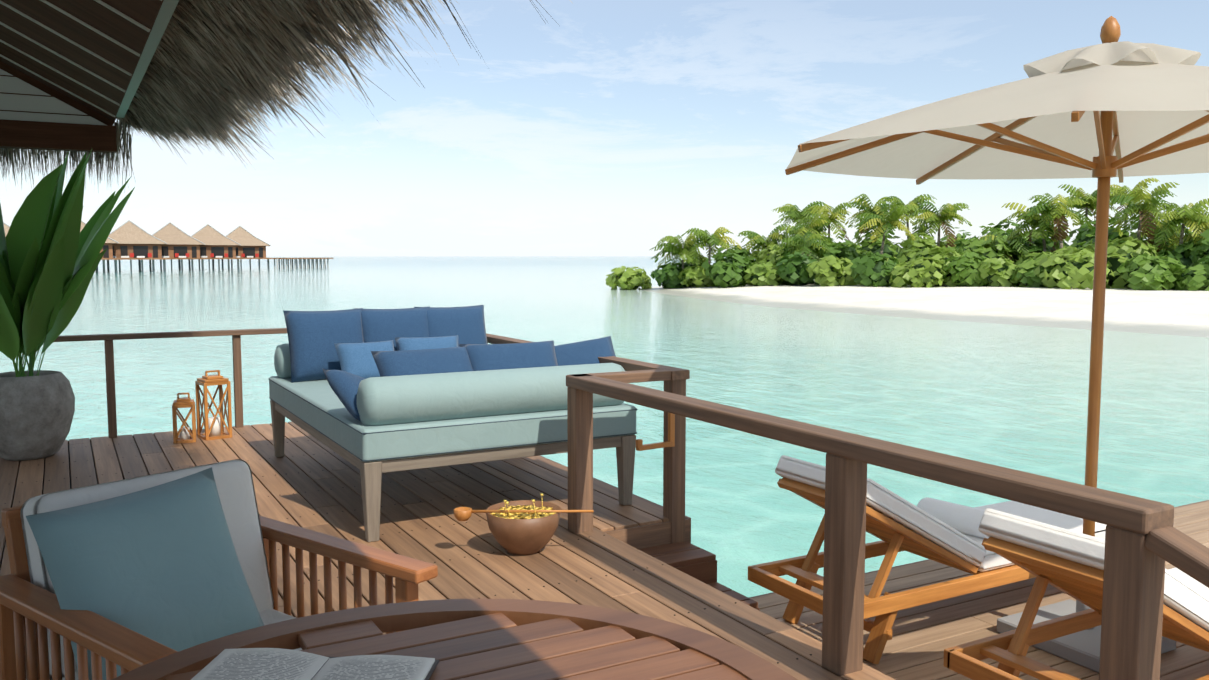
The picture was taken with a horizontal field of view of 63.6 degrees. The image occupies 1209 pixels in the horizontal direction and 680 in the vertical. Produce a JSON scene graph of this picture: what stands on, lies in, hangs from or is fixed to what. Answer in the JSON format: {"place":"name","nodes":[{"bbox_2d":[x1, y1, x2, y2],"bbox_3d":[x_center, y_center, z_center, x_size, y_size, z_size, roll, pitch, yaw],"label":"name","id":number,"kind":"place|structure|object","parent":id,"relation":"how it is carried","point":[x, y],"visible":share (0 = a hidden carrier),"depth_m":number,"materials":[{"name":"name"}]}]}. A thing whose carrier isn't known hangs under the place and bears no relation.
{"place":"outdoors","nodes":[
{"label":"outdoors","id":0,"kind":"place"},
{"bbox_2d":[0,150,134,376],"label":"plant leaves","id":1,"kind":"object","parent":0,"point":[51,255],"visible":0.94,"depth_m":6.58,"materials":[{"name":"green plant"}]},
{"bbox_2d":[0,256,1208,597],"bbox_3d":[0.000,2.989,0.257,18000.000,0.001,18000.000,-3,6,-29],"label":"sea water","id":2,"kind":"structure","parent":0,"point":[1006,396],"depth_m":25.68,"materials":[{"name":"liquid"}]},
{"bbox_2d":[3,220,333,272],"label":"overwater bungalows","id":3,"kind":"object","parent":2,"relation":"on","point":[129,240],"visible":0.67,"depth_m":202.09,"materials":[{"name":"brown"}]},
{"bbox_2d":[0,422,894,679],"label":"deck","id":4,"kind":"structure","parent":2,"relation":"on","point":[308,481],"depth_m":5.13,"materials":[{"name":"brown wood"}]},
{"bbox_2d":[0,370,74,460],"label":"stone pot","id":5,"kind":"object","parent":4,"relation":"on","point":[36,415],"visible":0.96,"depth_m":6.63,"materials":[{"name":"grey stone"}]},
{"bbox_2d":[0,0,178,152],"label":"veranda roof wood","id":6,"kind":"object","parent":4,"relation":"on","point":[72,72],"visible":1,"depth_m":6.43,"materials":[{"name":"brown wood"}]},
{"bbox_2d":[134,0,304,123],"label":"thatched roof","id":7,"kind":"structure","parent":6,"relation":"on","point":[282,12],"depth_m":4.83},
{"bbox_2d":[0,0,570,192],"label":"thatch fringe","id":8,"kind":"object","parent":6,"relation":"attached to","point":[267,69],"visible":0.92,"depth_m":4.81,"materials":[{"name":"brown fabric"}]},
{"bbox_2d":[172,392,195,443],"bbox_3d":[-3.183,0.584,7.382,0.155,0.371,0.155,-2,5,-21],"label":"lantern","id":9,"kind":"object","parent":4,"relation":"on","point":[185,432],"visible":1,"depth_m":7.33,"materials":[{"name":"brown wood"}]},
{"bbox_2d":[195,370,231,440],"bbox_3d":[-3.025,0.495,7.543,0.200,0.521,0.200,-4,7,-41],"label":"lantern","id":10,"kind":"object","parent":4,"relation":"on","point":[214,426],"visible":1,"depth_m":7.52,"materials":[{"name":"brown wood"}]},
{"bbox_2d":[0,506,437,679],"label":"armchair frame","id":11,"kind":"object","parent":4,"relation":"on","point":[30,613],"visible":0.4,"depth_m":2.36,"materials":[{"name":"brown wood"}]},
{"bbox_2d":[20,459,301,679],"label":"arm chair cushions","id":12,"kind":"object","parent":11,"relation":"on","point":[235,485],"visible":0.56,"depth_m":2.70,"materials":[{"name":"grey fabric"}]},
{"bbox_2d":[26,467,263,679],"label":"throw pillow","id":13,"kind":"object","parent":12,"relation":"on","point":[160,564],"visible":0.77,"depth_m":2.28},
{"bbox_2d":[270,400,635,541],"bbox_3d":[-1.082,0.674,6.165,1.540,0.400,2.420,-3,6,-29],"label":"daybed frame","id":14,"kind":"object","parent":4,"relation":"on","point":[372,472],"visible":0.35,"depth_m":5.12,"materials":[{"name":"wood"}]},
{"bbox_2d":[269,343,637,461],"bbox_3d":[-1.082,0.277,6.130,1.550,0.402,2.432,-3,6,-29],"label":"daybed mattress","id":15,"kind":"object","parent":14,"relation":"on","point":[410,416],"visible":0.71,"depth_m":5.05,"materials":[{"name":"teal fabric"}]},
{"bbox_2d":[283,305,615,420],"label":"throw pillows","id":16,"kind":"object","parent":15,"relation":"on","point":[344,353],"visible":0.71,"depth_m":6.48,"materials":[{"name":"blue fabric"}]},
{"bbox_2d":[111,599,796,679],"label":"round table","id":17,"kind":"object","parent":4,"relation":"on","point":[489,639],"visible":0.96,"depth_m":1.73,"materials":[{"name":"brown wood"}]},
{"bbox_2d":[191,648,438,679],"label":"open book","id":18,"kind":"object","parent":17,"relation":"on","point":[258,664],"visible":1,"depth_m":1.59,"materials":[{"name":"grey paper"}]},
{"bbox_2d":[486,493,560,554],"bbox_3d":[-0.385,0.872,4.641,0.360,0.268,0.360,-3,6,-29],"label":"flower bowl","id":19,"kind":"object","parent":4,"relation":"on","point":[522,533],"visible":0.81,"depth_m":4.54,"materials":[{"name":"ceramic"}]},
{"bbox_2d":[454,507,593,520],"bbox_3d":[-0.380,0.821,4.554,0.655,0.057,0.085,0,5,4],"label":"ladle","id":20,"kind":"object","parent":19,"relation":"on","point":[462,513],"visible":1,"depth_m":4.57,"materials":[{"name":"brown wood"}]},
{"bbox_2d":[54,328,1208,679],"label":"railing","id":21,"kind":"object","parent":4,"relation":"on","point":[1146,540],"visible":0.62,"depth_m":3.25,"materials":[{"name":"brown wood"}]},
{"bbox_2d":[749,500,1208,679],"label":"deck","id":22,"kind":"structure","parent":2,"relation":"on","point":[924,636],"depth_m":4.82,"materials":[{"name":"brown wood"}]},
{"bbox_2d":[638,541,759,610],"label":"deck steps","id":23,"kind":"structure","parent":22,"relation":"on","point":[694,561],"depth_m":4.98,"materials":[{"name":"brown wood"}]},
{"bbox_2d":[748,477,1035,663],"bbox_3d":[1.816,1.013,4.978,2.200,0.744,0.660,-3,6,-29],"label":"lounger frame","id":24,"kind":"object","parent":22,"relation":"on","point":[894,536],"visible":0.52,"depth_m":4.53,"materials":[{"name":"brown wood"}]},
{"bbox_2d":[775,455,1105,571],"bbox_3d":[1.869,0.808,4.989,2.059,0.535,0.610,-3,6,-29],"label":"lounger cushion","id":25,"kind":"object","parent":24,"relation":"on","point":[952,528],"visible":0.56,"depth_m":4.62,"materials":[{"name":"white fabric"}]},
{"bbox_2d":[785,16,1208,536],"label":"parasol frame","id":26,"kind":"object","parent":22,"relation":"on","point":[1104,165],"visible":0.65,"depth_m":4.42,"materials":[{"name":"brown wood"}]},
{"bbox_2d":[786,41,1208,178],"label":"umbrella canopy","id":27,"kind":"object","parent":26,"relation":"on","point":[1148,93],"visible":0.92,"depth_m":4.38,"materials":[{"name":"beige fabric"}]},
{"bbox_2d":[943,536,1208,679],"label":"lounger frame","id":28,"kind":"object","parent":22,"relation":"on","point":[1080,582],"visible":0.69,"depth_m":3.71,"materials":[{"name":"brown wood"}]},
{"bbox_2d":[978,508,1208,631],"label":"lounger cushion","id":29,"kind":"object","parent":28,"relation":"on","point":[1186,596],"visible":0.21,"depth_m":3.45,"materials":[{"name":"white fabric"}]},
{"bbox_2d":[997,599,1175,672],"bbox_3d":[2.252,1.239,4.563,0.550,0.350,0.550,-3,6,-29],"label":"parasol base","id":30,"kind":"object","parent":22,"relation":"on","point":[1081,648],"visible":0.29,"depth_m":4.44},
{"bbox_2d":[0,0,1208,256],"label":"sky","id":31,"kind":"structure","parent":0,"point":[616,127],"materials":[{"name":"blue"}]},
{"bbox_2d":[639,281,1208,337],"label":"sandy beach","id":32,"kind":"structure","parent":0,"point":[1175,312],"depth_m":53.48,"materials":[{"name":"white sand"}]},
{"bbox_2d":[605,218,1208,290],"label":"island bushes","id":33,"kind":"object","parent":32,"relation":"on","point":[1116,263],"visible":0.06,"depth_m":73.69,"materials":[{"name":"green plant"}]},
{"bbox_2d":[650,178,1208,287],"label":"island palm","id":34,"kind":"object","parent":32,"relation":"on","point":[1051,213],"depth_m":80.42,"materials":[{"name":"green plant"}]}
]}

